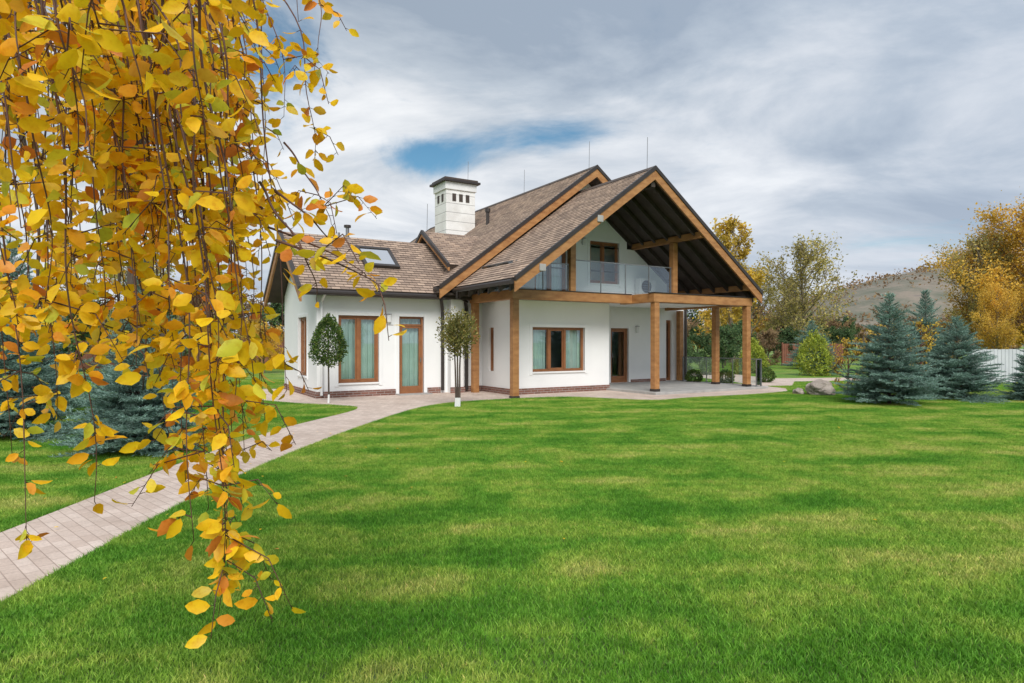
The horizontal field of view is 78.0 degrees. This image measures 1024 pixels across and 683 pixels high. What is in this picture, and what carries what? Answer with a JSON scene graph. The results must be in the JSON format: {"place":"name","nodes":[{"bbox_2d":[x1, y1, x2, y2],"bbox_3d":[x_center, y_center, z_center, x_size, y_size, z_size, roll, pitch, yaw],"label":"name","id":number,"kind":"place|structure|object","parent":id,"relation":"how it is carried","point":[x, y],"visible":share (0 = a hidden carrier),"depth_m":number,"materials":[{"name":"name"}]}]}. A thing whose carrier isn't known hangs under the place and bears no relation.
{"place":"outdoors","nodes":[
{"label":"outdoors","id":0,"kind":"place"},
{"bbox_2d":[101,239,196,337],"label":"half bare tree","id":1,"kind":"object","parent":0,"point":[123,269],"visible":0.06,"depth_m":43.48,"materials":[{"name":"green plant"}]},
{"bbox_2d":[341,319,373,378],"bbox_3d":[-4.665,0.210,18.959,1.230,2.060,0.083,0,0,-31],"label":"wing window curtain","id":2,"kind":"object","parent":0,"point":[367,352],"visible":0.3,"depth_m":19.02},
{"bbox_2d":[0,383,786,600],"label":"paved path","id":3,"kind":"structure","parent":0,"point":[83,527],"depth_m":6.68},
{"bbox_2d":[286,293,313,390],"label":"wing side wall","id":4,"kind":"structure","parent":3,"relation":"on","point":[295,306],"depth_m":20.31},
{"bbox_2d":[268,255,289,302],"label":"roof soffit","id":5,"kind":"structure","parent":4,"relation":"on","point":[275,296],"depth_m":21.41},
{"bbox_2d":[297,313,307,379],"bbox_3d":[-6.476,0.150,19.582,0.105,2.000,1.320,0,0,-31],"label":"wing side window surround","id":6,"kind":"object","parent":4,"relation":"attached to","point":[298,317],"visible":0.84,"depth_m":19.35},
{"bbox_2d":[301,317,305,374],"bbox_3d":[-6.397,0.150,19.630,0.082,1.800,1.120,0,0,-31],"label":"wing side window frame","id":7,"kind":"object","parent":6,"relation":"in","point":[304,371],"visible":0.41,"depth_m":19.79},
{"bbox_2d":[308,313,348,402],"bbox_3d":[-4.843,0.441,16.706,1.064,2.420,1.084,0,0,0],"label":"clipped evergreen tree","id":8,"kind":"object","parent":3,"relation":"on","point":[323,324],"visible":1,"depth_m":16.53,"materials":[{"name":"green plant"}]},
{"bbox_2d":[315,389,395,397],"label":"brick plinth","id":9,"kind":"structure","parent":3,"relation":"on","point":[336,394],"depth_m":18.70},
{"bbox_2d":[447,299,463,392],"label":"corner pier","id":10,"kind":"structure","parent":3,"relation":"on","point":[457,304],"depth_m":20.12,"materials":[{"name":"white paint"}]},
{"bbox_2d":[471,303,478,392],"bbox_3d":[-1.181,0.216,20.221,0.200,2.868,0.200,0,0,-31],"label":"timber post","id":11,"kind":"object","parent":3,"relation":"on","point":[475,362],"visible":0.82,"depth_m":20.14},
{"bbox_2d":[470,290,509,303],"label":"side beam","id":12,"kind":"structure","parent":11,"relation":"on","point":[502,295],"depth_m":19.13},
{"bbox_2d":[482,300,505,387],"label":"side wall","id":13,"kind":"structure","parent":3,"relation":"on","point":[494,315],"depth_m":20.16,"materials":[{"name":"white paint"}]},
{"bbox_2d":[492,267,666,307],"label":"wall","id":14,"kind":"structure","parent":13,"relation":"on","point":[582,285],"depth_m":22.59,"materials":[{"name":"white paint"}]},
{"bbox_2d":[535,252,564,290],"bbox_3d":[1.253,-2.310,21.317,1.300,1.520,0.083,0,0,-31],"label":"balcony glazing frame","id":15,"kind":"object","parent":14,"relation":"on","point":[549,276],"visible":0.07,"depth_m":21.35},
{"bbox_2d":[546,244,638,273],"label":"wall","id":16,"kind":"structure","parent":14,"relation":"on","point":[628,256],"depth_m":22.83,"materials":[{"name":"white paint"}]},
{"bbox_2d":[536,255,561,290],"bbox_3d":[1.181,-2.325,21.438,1.300,1.590,0.076,0,0,-32],"label":"balcony glazing curtain","id":17,"kind":"object","parent":16,"relation":"hanging from","point":[556,279],"visible":0.19,"depth_m":21.57,"materials":[{"name":"fabric"}]},
{"bbox_2d":[576,235,626,248],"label":"wall top","id":18,"kind":"structure","parent":16,"relation":"on","point":[623,244],"depth_m":22.52,"materials":[{"name":"white paint"}]},
{"bbox_2d":[587,220,622,238],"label":"gable wall","id":19,"kind":"structure","parent":18,"relation":"on","point":[604,228],"depth_m":22.43,"materials":[{"name":"white paint"}]},
{"bbox_2d":[587,237,620,286],"bbox_3d":[3.282,-2.790,22.435,1.530,1.680,0.105,0,0,-31],"label":"balcony window surround","id":20,"kind":"object","parent":16,"relation":"attached to","point":[589,239],"visible":0.97,"depth_m":22.26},
{"bbox_2d":[590,241,617,283],"bbox_3d":[3.235,-2.790,22.514,1.330,1.480,0.082,0,0,-31],"label":"balcony window frame","id":21,"kind":"object","parent":16,"relation":"in","point":[603,244],"visible":0.93,"depth_m":22.48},
{"bbox_2d":[506,300,608,388],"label":"front wall","id":22,"kind":"structure","parent":3,"relation":"on","point":[594,317],"depth_m":20.31,"materials":[{"name":"white paint"}]},
{"bbox_2d":[533,327,582,371],"bbox_3d":[1.454,0.250,20.269,2.040,1.400,0.082,0,0,-31],"label":"front window frame","id":23,"kind":"object","parent":22,"relation":"attached to","point":[548,348],"visible":1,"depth_m":20.36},
{"bbox_2d":[533,330,544,368],"bbox_3d":[0.777,0.235,20.029,0.632,1.470,0.077,0,0,-31],"label":"front window curtain","id":24,"kind":"object","parent":23,"relation":"hanging from","point":[538,349],"visible":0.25,"depth_m":20.09,"materials":[{"name":"fabric"}]},
{"bbox_2d":[545,330,560,368],"bbox_3d":[0.884,0.250,21.212,2.640,2.000,0.001,0,0,-31],"label":"window pane","id":25,"kind":"structure","parent":23,"relation":"in","point":[555,349],"depth_m":21.57,"materials":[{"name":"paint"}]},
{"bbox_2d":[566,330,579,367],"bbox_3d":[1.989,0.235,20.764,0.612,1.470,0.073,0,0,-31],"label":"front window curtain","id":26,"kind":"object","parent":23,"relation":"hanging from","point":[572,348],"visible":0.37,"depth_m":20.80,"materials":[{"name":"fabric"}]},
{"bbox_2d":[530,324,586,374],"bbox_3d":[1.501,0.250,20.191,2.240,1.600,0.105,0,0,-31],"label":"front window surround","id":27,"kind":"object","parent":22,"relation":"attached to","point":[552,325],"visible":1,"depth_m":20.08,"materials":[{"name":"white paint"}]},
{"bbox_2d":[519,299,715,307],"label":"balcony slab","id":28,"kind":"structure","parent":22,"relation":"on","point":[667,305],"depth_m":22.65,"materials":[{"name":"white paint"}]},
{"bbox_2d":[669,243,677,292],"bbox_3d":[5.471,-2.425,21.412,0.200,1.810,0.200,0,0,-31],"label":"gable post","id":29,"kind":"object","parent":28,"relation":"on","point":[673,255],"visible":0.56,"depth_m":21.35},
{"bbox_2d":[649,293,751,305],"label":"canopy front beam","id":30,"kind":"structure","parent":28,"relation":"on","point":[693,299],"depth_m":20.47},
{"bbox_2d":[519,385,609,394],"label":"brick plinth","id":31,"kind":"structure","parent":3,"relation":"on","point":[561,389],"depth_m":20.21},
{"bbox_2d":[609,306,683,382],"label":"porch wall","id":32,"kind":"structure","parent":3,"relation":"on","point":[632,317],"depth_m":24.48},
{"bbox_2d":[579,184,613,281],"bbox_3d":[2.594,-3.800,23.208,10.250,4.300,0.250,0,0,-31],"label":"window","id":33,"kind":"structure","parent":32,"relation":"on","point":[608,255],"depth_m":23.46,"materials":[{"name":"white paint"}]},
{"bbox_2d":[611,328,626,382],"bbox_3d":[3.999,0.525,23.917,0.870,2.050,0.070,0,0,-31],"label":"porch door frame","id":34,"kind":"object","parent":32,"relation":"in","point":[617,379],"visible":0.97,"depth_m":24.07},
{"bbox_2d":[609,325,630,382],"bbox_3d":[4.046,0.475,23.839,1.070,2.150,0.072,0,0,-31],"label":"porch door surround","id":35,"kind":"object","parent":32,"relation":"attached to","point":[629,350],"visible":0.83,"depth_m":24.04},
{"bbox_2d":[608,181,754,296],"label":"front roof right deck","id":36,"kind":"structure","parent":32,"relation":"on","point":[681,228],"depth_m":21.77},
{"bbox_2d":[605,218,668,287],"bbox_3d":[4.775,-3.166,23.328,4.771,3.631,0.080,0,0,-31],"label":"rafter","id":37,"kind":"object","parent":36,"relation":"attached to","point":[630,243],"visible":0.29,"depth_m":23.22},
{"bbox_2d":[613,211,689,293],"bbox_3d":[5.085,-3.166,22.815,4.771,3.631,0.080,0,0,-31],"label":"rafter","id":38,"kind":"object","parent":36,"relation":"attached to","point":[629,228],"visible":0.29,"depth_m":22.65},
{"bbox_2d":[621,204,706,294],"bbox_3d":[5.396,-3.166,22.301,4.771,3.631,0.080,0,0,-31],"label":"rafter","id":39,"kind":"object","parent":36,"relation":"attached to","point":[643,228],"visible":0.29,"depth_m":22.02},
{"bbox_2d":[632,232,703,249],"bbox_3d":[5.283,-3.440,21.725,0.180,0.200,3.270,0,0,-31],"label":"purlin","id":40,"kind":"object","parent":36,"relation":"attached to","point":[673,239],"visible":0.97,"depth_m":21.49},
{"bbox_2d":[630,197,721,295],"bbox_3d":[5.706,-3.166,21.787,4.771,3.631,0.080,0,0,-31],"label":"rafter","id":41,"kind":"object","parent":36,"relation":"attached to","point":[660,230],"visible":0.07,"depth_m":21.76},
{"bbox_2d":[639,191,735,295],"bbox_3d":[6.016,-3.166,21.274,4.771,3.631,0.080,0,0,-31],"label":"rafter","id":42,"kind":"object","parent":36,"relation":"attached to","point":[676,231],"visible":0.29,"depth_m":21.16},
{"bbox_2d":[652,184,752,302],"bbox_3d":[6.326,-3.166,20.760,4.771,3.631,0.080,0,0,-31],"label":"rafter","id":43,"kind":"object","parent":36,"relation":"attached to","point":[690,228],"visible":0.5,"depth_m":20.65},
{"bbox_2d":[655,170,761,302],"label":"front fascia","id":44,"kind":"structure","parent":36,"relation":"attached to","point":[701,229],"depth_m":20.31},
{"bbox_2d":[656,166,762,294],"bbox_3d":[6.462,-3.464,20.439,4.970,3.738,0.090,0,0,-31],"label":"front fascia right drip","id":45,"kind":"object","parent":44,"relation":"attached to","point":[698,217],"visible":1,"depth_m":20.29,"materials":[{"name":"brown metal"}]},
{"bbox_2d":[667,285,749,294],"bbox_3d":[7.053,-1.830,23.261,0.180,0.200,4.070,0,0,-31],"label":"purlin","id":46,"kind":"object","parent":36,"relation":"attached to","point":[722,290],"visible":0.54,"depth_m":22.52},
{"bbox_2d":[314,295,481,392],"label":"wing front wall","id":47,"kind":"structure","parent":0,"point":[431,308],"depth_m":19.29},
{"bbox_2d":[335,312,381,386],"bbox_3d":[-4.545,0.225,18.760,1.430,2.190,0.105,0,0,-31],"label":"wing window surround","id":48,"kind":"object","parent":47,"relation":"attached to","point":[379,382],"visible":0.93,"depth_m":18.87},
{"bbox_2d":[338,315,377,382],"bbox_3d":[-4.592,0.225,18.838,1.230,1.990,0.082,0,0,-31],"label":"wing window frame","id":49,"kind":"object","parent":48,"relation":"in","point":[358,349],"visible":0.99,"depth_m":18.80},
{"bbox_2d":[399,317,422,393],"bbox_3d":[-3.170,0.430,19.704,0.820,2.400,0.070,0,0,-31],"label":"wing door frame","id":50,"kind":"object","parent":47,"relation":"in","point":[411,389],"visible":0.85,"depth_m":19.77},
{"bbox_2d":[396,313,426,393],"bbox_3d":[-3.123,0.380,19.626,1.020,2.500,0.072,0,0,-31],"label":"wing door surround","id":51,"kind":"object","parent":47,"relation":"attached to","point":[424,341],"visible":0.76,"depth_m":19.59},
{"bbox_2d":[400,319,419,385],"bbox_3d":[-3.240,0.415,19.820,0.820,2.470,0.082,0,0,-31],"label":"door glass","id":52,"kind":"object","parent":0,"point":[410,357],"visible":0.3,"depth_m":19.87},
{"bbox_2d":[424,231,477,265],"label":"cross roof front shingles","id":53,"kind":"object","parent":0,"point":[454,249],"visible":0.42,"depth_m":21.86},
{"bbox_2d":[0,379,1023,682],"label":"lawn grass","id":54,"kind":"structure","parent":0,"point":[722,539],"depth_m":4.85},
{"bbox_2d":[0,0,1023,334],"label":"sky","id":55,"kind":"structure","parent":0,"point":[877,125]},
{"bbox_2d":[5,346,1023,603],"bbox_3d":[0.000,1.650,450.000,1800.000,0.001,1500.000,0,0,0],"label":"ground","id":56,"kind":"structure","parent":0,"point":[777,368],"depth_m":34.76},
{"bbox_2d":[0,315,91,443],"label":"blue spruce","id":57,"kind":"object","parent":56,"relation":"on","point":[43,373],"visible":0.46,"depth_m":10.72,"materials":[{"name":"green plant"}]},
{"bbox_2d":[0,240,93,406],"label":"blue spruce","id":58,"kind":"object","parent":56,"relation":"on","point":[14,251],"visible":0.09,"depth_m":13.41,"materials":[{"name":"green plant"}]},
{"bbox_2d":[26,339,210,457],"bbox_3d":[-5.625,0.775,9.393,2.363,1.779,2.395,0,0,0],"label":"blue spruce","id":59,"kind":"object","parent":56,"relation":"on","point":[129,412],"visible":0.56,"depth_m":9.01,"materials":[{"name":"green plant"}]},
{"bbox_2d":[67,261,196,403],"bbox_3d":[-8.504,-0.127,14.294,2.684,3.554,2.538,0,0,-30],"label":"blue spruce","id":60,"kind":"object","parent":56,"relation":"on","point":[113,356],"visible":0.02,"depth_m":14.12,"materials":[{"name":"green plant"}]},
{"bbox_2d":[49,339,284,368],"bbox_3d":[-25.506,0.760,37.080,29.069,1.780,0.160,0,0,-4],"label":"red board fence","id":61,"kind":"object","parent":56,"relation":"on","point":[87,357],"visible":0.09,"depth_m":37.09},
{"bbox_2d":[0,0,406,648],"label":"weeping autumn tree","id":62,"kind":"object","parent":56,"relation":"on","point":[126,74],"visible":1,"depth_m":1.70,"materials":[{"name":"yellow plant"}]},
{"bbox_2d":[321,289,471,297],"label":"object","id":63,"kind":"structure","parent":56,"relation":"on","point":[453,296],"depth_m":19.76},
{"bbox_2d":[306,289,436,298],"bbox_3d":[-4.059,-1.380,18.390,4.020,0.140,0.133,0,0,-31],"label":"wing gutter","id":64,"kind":"object","parent":63,"relation":"attached to","point":[355,293],"visible":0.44,"depth_m":18.43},
{"bbox_2d":[360,248,394,263],"bbox_3d":[-4.296,-2.676,20.157,0.940,0.650,0.850,0,0,-31],"label":"skylight pane","id":65,"kind":"object","parent":63,"relation":"on","point":[385,257],"visible":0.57,"depth_m":20.23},
{"bbox_2d":[283,232,487,295],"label":"wing roof front shingles","id":66,"kind":"object","parent":63,"relation":"on","point":[422,269],"visible":0.34,"depth_m":19.68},
{"bbox_3d":[-3.286,-3.883,27.104,6.182,4.654,14.400,0,0,-31],"label":"left main roof deck","id":67,"kind":"object","parent":63,"relation":"on","visible":0},
{"bbox_2d":[435,189,474,234],"bbox_3d":[-2.354,-4.525,26.032,1.300,3.150,1.100,0,0,-31],"label":"chimney stack","id":68,"kind":"object","parent":67,"relation":"on","point":[456,217],"visible":0.41,"depth_m":25.58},
{"bbox_2d":[433,181,476,193],"bbox_3d":[-2.354,-6.250,26.032,1.400,0.300,1.200,0,0,-31],"label":"chimney collar","id":69,"kind":"object","parent":68,"relation":"on","point":[442,186],"visible":0.73,"depth_m":25.54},
{"bbox_2d":[411,169,589,287],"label":"roof left shingles","id":70,"kind":"object","parent":67,"relation":"on","point":[506,216],"visible":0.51,"depth_m":23.10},
{"bbox_2d":[439,169,596,297],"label":"fascia","id":71,"kind":"structure","parent":67,"relation":"attached to","point":[490,254],"depth_m":20.66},
{"bbox_2d":[439,165,597,288],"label":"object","id":72,"kind":"object","parent":71,"relation":"attached to","point":[506,235],"visible":1,"depth_m":20.64,"materials":[{"name":"brown metal"}]},
{"bbox_3d":[1.119,-3.413,19.777,5.049,3.714,4.300,0,0,-31],"label":"left deck of the front roof","id":73,"kind":"object","parent":63,"relation":"on","visible":0},
{"bbox_2d":[451,278,513,292],"bbox_3d":[-0.903,-1.585,18.117,0.133,0.140,3.550,0,0,-31],"label":"front gutter","id":74,"kind":"object","parent":73,"relation":"attached to","point":[486,285],"visible":1,"depth_m":17.82,"materials":[{"name":"brown metal"}]},
{"bbox_2d":[454,170,647,287],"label":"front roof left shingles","id":75,"kind":"object","parent":73,"relation":"attached to","point":[543,235],"visible":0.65,"depth_m":19.30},
{"bbox_2d":[514,171,654,291],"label":"front fascia","id":76,"kind":"structure","parent":73,"relation":"attached to","point":[532,272],"depth_m":17.69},
{"bbox_2d":[514,165,655,280],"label":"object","id":77,"kind":"object","parent":76,"relation":"attached to","point":[523,271],"visible":1,"depth_m":17.69,"materials":[{"name":"brown metal"}]},
{"bbox_2d":[434,306,479,406],"bbox_3d":[-1.366,0.372,15.745,1.178,2.558,1.239,0,0,0],"label":"leafy tree","id":78,"kind":"object","parent":56,"relation":"on","point":[456,335],"visible":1,"depth_m":15.66,"materials":[{"name":"green plant"}]},
{"bbox_2d":[30,280,1023,372],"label":"distant tree mass","id":79,"kind":"object","parent":56,"relation":"on","point":[850,329],"visible":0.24,"depth_m":45.43,"materials":[{"name":"green plant"}]},
{"bbox_2d":[614,332,622,375],"bbox_3d":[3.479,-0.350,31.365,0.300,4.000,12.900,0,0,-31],"label":"door glass","id":80,"kind":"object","parent":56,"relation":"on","point":[618,353],"depth_m":28.80,"materials":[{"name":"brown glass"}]},
{"bbox_2d":[607,380,768,394],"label":"patio slab","id":81,"kind":"structure","parent":56,"relation":"on","point":[675,387],"depth_m":21.30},
{"bbox_2d":[676,311,682,380],"bbox_3d":[6.687,0.166,25.183,0.200,2.768,0.200,0,0,-31],"label":"timber post","id":82,"kind":"object","parent":81,"relation":"on","point":[679,335],"visible":1,"depth_m":25.11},
{"bbox_2d":[692,214,771,361],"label":"yellow birch tree","id":83,"kind":"object","parent":56,"relation":"on","point":[736,242],"visible":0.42,"depth_m":49.79,"materials":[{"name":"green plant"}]},
{"bbox_2d":[737,338,770,372],"bbox_3d":[12.584,0.799,32.915,1.660,2.130,1.662,0,0,0],"label":"golden thuja shrub","id":84,"kind":"object","parent":56,"relation":"on","point":[756,347],"visible":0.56,"depth_m":32.72,"materials":[{"name":"green plant"}]},
{"bbox_2d":[721,261,787,359],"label":"half bare tree","id":85,"kind":"object","parent":56,"relation":"on","point":[767,326],"visible":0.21,"depth_m":52.75,"materials":[{"name":"green plant"}]},
{"bbox_2d":[755,273,818,346],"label":"half bare tree","id":86,"kind":"object","parent":56,"relation":"on","point":[777,306],"visible":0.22,"depth_m":59.43,"materials":[{"name":"green plant"}]},
{"bbox_2d":[782,320,832,368],"bbox_3d":[17.810,0.169,37.942,3.578,2.962,3.384,0,0,-1],"label":"blue spruce","id":87,"kind":"object","parent":56,"relation":"on","point":[810,326],"visible":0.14,"depth_m":37.94,"materials":[{"name":"green plant"}]},
{"bbox_2d":[757,230,862,341],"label":"half bare tree","id":88,"kind":"object","parent":56,"relation":"on","point":[800,253],"visible":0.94,"depth_m":49.10,"materials":[{"name":"green plant"}]},
{"bbox_2d":[781,343,843,365],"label":"red board fence","id":89,"kind":"object","parent":56,"relation":"on","point":[784,352],"visible":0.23,"depth_m":43.08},
{"bbox_2d":[792,329,834,376],"bbox_3d":[14.632,0.663,30.470,1.992,2.614,2.009,0,0,0],"label":"golden thuja shrub","id":90,"kind":"object","parent":56,"relation":"on","point":[802,363],"visible":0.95,"depth_m":30.27,"materials":[{"name":"green plant"}]},
{"bbox_2d":[805,379,835,394],"bbox_3d":[9.419,1.451,19.328,0.871,0.622,0.740,0,0,0],"label":"boulder","id":91,"kind":"object","parent":56,"relation":"on","point":[820,387],"visible":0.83,"depth_m":19.08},
{"bbox_2d":[827,335,870,389],"bbox_3d":[10.124,0.735,19.093,1.361,1.842,1.073,0,0,20],"label":"yellow leaf shrub","id":92,"kind":"object","parent":56,"relation":"on","point":[841,357],"visible":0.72,"depth_m":19.16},
{"bbox_2d":[832,292,952,406],"bbox_3d":[9.904,0.169,16.656,2.820,2.962,2.982,0,0,35],"label":"blue spruce","id":93,"kind":"object","parent":56,"relation":"on","point":[905,380],"visible":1,"depth_m":16.20,"materials":[{"name":"green plant"}]},
{"bbox_2d":[886,317,942,395],"bbox_3d":[11.516,0.474,18.045,1.379,2.369,1.750,0,0,45],"label":"yellow leaf shrub","id":94,"kind":"object","parent":56,"relation":"on","point":[930,338],"visible":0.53,"depth_m":17.86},
{"bbox_2d":[893,289,959,381],"bbox_3d":[13.452,-0.053,20.786,2.684,3.406,2.538,0,0,10],"label":"blue spruce","id":95,"kind":"object","parent":56,"relation":"on","point":[929,320],"visible":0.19,"depth_m":20.68,"materials":[{"name":"green plant"}]},
{"bbox_2d":[912,315,1023,404],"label":"blue spruce","id":96,"kind":"object","parent":56,"relation":"on","point":[964,379],"visible":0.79,"depth_m":17.54,"materials":[{"name":"green plant"}]},
{"bbox_2d":[918,186,1023,342],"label":"golden willow tree","id":97,"kind":"object","parent":56,"relation":"on","point":[1013,236],"visible":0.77,"depth_m":44.91,"materials":[{"name":"yellow plant"}]},
{"bbox_2d":[929,223,1023,348],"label":"half bare tree","id":98,"kind":"object","parent":56,"relation":"on","point":[978,242],"visible":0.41,"depth_m":46.62,"materials":[{"name":"yellow plant"}]},
{"bbox_2d":[932,218,1023,348],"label":"golden willow tree","id":99,"kind":"object","parent":56,"relation":"on","point":[961,306],"visible":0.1,"depth_m":49.39,"materials":[{"name":"yellow plant"}]},
{"bbox_2d":[963,281,1023,348],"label":"golden willow tree","id":100,"kind":"object","parent":56,"relation":"on","point":[992,298],"visible":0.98,"depth_m":41.76,"materials":[{"name":"yellow plant"}]},
{"bbox_2d":[970,349,1023,381],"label":"white board fence","id":101,"kind":"object","parent":56,"relation":"on","point":[1006,357],"visible":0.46,"depth_m":24.71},
{"bbox_2d":[994,343,1023,399],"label":"blue spruce","id":102,"kind":"object","parent":56,"relation":"on","point":[1018,389],"visible":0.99,"depth_m":17.49,"materials":[{"name":"green plant"}]},
{"bbox_2d":[692,372,860,385],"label":"driveway","id":103,"kind":"structure","parent":0,"point":[777,381],"depth_m":27.18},
{"bbox_2d":[799,333,846,373],"bbox_3d":[15.212,0.613,31.075,1.974,2.073,2.087,0,0,-34],"label":"blue spruce","id":104,"kind":"object","parent":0,"point":[824,363],"visible":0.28,"depth_m":30.78,"materials":[{"name":"green plant"}]},
{"bbox_2d":[759,261,1023,346],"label":"hill","id":105,"kind":"structure","parent":0,"point":[906,289],"depth_m":251.04,"materials":[{"name":"brown soil"}]},
{"bbox_3d":[0.070,1.605,18.150,0.224,0.090,0.224,0,0,-31],"label":"post base plate","id":106,"kind":"object","parent":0,"visible":0},
{"bbox_2d":[510,299,518,395],"bbox_3d":[0.070,0.216,18.150,0.200,2.868,0.200,0,0,-31],"label":"timber post","id":107,"kind":"object","parent":106,"relation":"on","point":[514,347],"visible":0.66,"depth_m":18.07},
{"bbox_2d":[509,289,631,303],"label":"front beam","id":108,"kind":"structure","parent":107,"relation":"on","point":[525,294],"depth_m":19.02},
{"bbox_2d":[519,288,631,294],"bbox_3d":[1.868,-1.512,19.236,4.480,0.017,0.260,0,0,-31],"label":"beam flashing","id":109,"kind":"object","parent":108,"relation":"on","point":[575,291],"visible":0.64,"depth_m":19.11,"materials":[{"name":"brown metal"}]},
{"bbox_2d":[567,243,575,290],"bbox_3d":[1.808,-2.460,19.200,0.200,1.880,0.200,0,0,-31],"label":"gable post","id":110,"kind":"object","parent":109,"relation":"on","point":[571,256],"visible":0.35,"depth_m":19.11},
{"bbox_2d":[576,260,671,293],"bbox_3d":[3.644,-2.010,20.308,4.050,0.980,0.042,0,0,-31],"label":"balcony railing rail","id":111,"kind":"object","parent":109,"relation":"on","point":[625,272],"visible":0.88,"depth_m":20.41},
{"bbox_3d":[4.439,1.510,19.620,0.224,0.080,0.224,0,0,-31],"label":"post base plate","id":112,"kind":"object","parent":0,"visible":0},
{"bbox_2d":[650,302,659,388],"bbox_3d":[4.439,0.166,19.620,0.200,2.768,0.200,0,0,-31],"label":"timber post","id":113,"kind":"object","parent":112,"relation":"on","point":[654,345],"visible":0.91,"depth_m":19.54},
{"bbox_3d":[8.103,1.510,21.833,0.224,0.080,0.224,0,0,-31],"label":"post base plate","id":114,"kind":"object","parent":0,"visible":0},
{"bbox_2d":[742,306,750,383],"bbox_3d":[8.103,0.166,21.833,0.200,2.768,0.200,0,0,-31],"label":"timber post","id":115,"kind":"object","parent":114,"relation":"on","point":[746,344],"visible":0.91,"depth_m":21.76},
{"bbox_3d":[7.405,1.510,22.989,0.224,0.080,0.224,0,0,-31],"label":"post base plate","id":116,"kind":"object","parent":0,"visible":0},
{"bbox_2d":[712,308,719,381],"bbox_3d":[7.405,0.166,22.989,0.200,2.768,0.200,0,0,-31],"label":"timber post","id":117,"kind":"object","parent":116,"relation":"on","point":[715,344],"visible":0.89,"depth_m":22.91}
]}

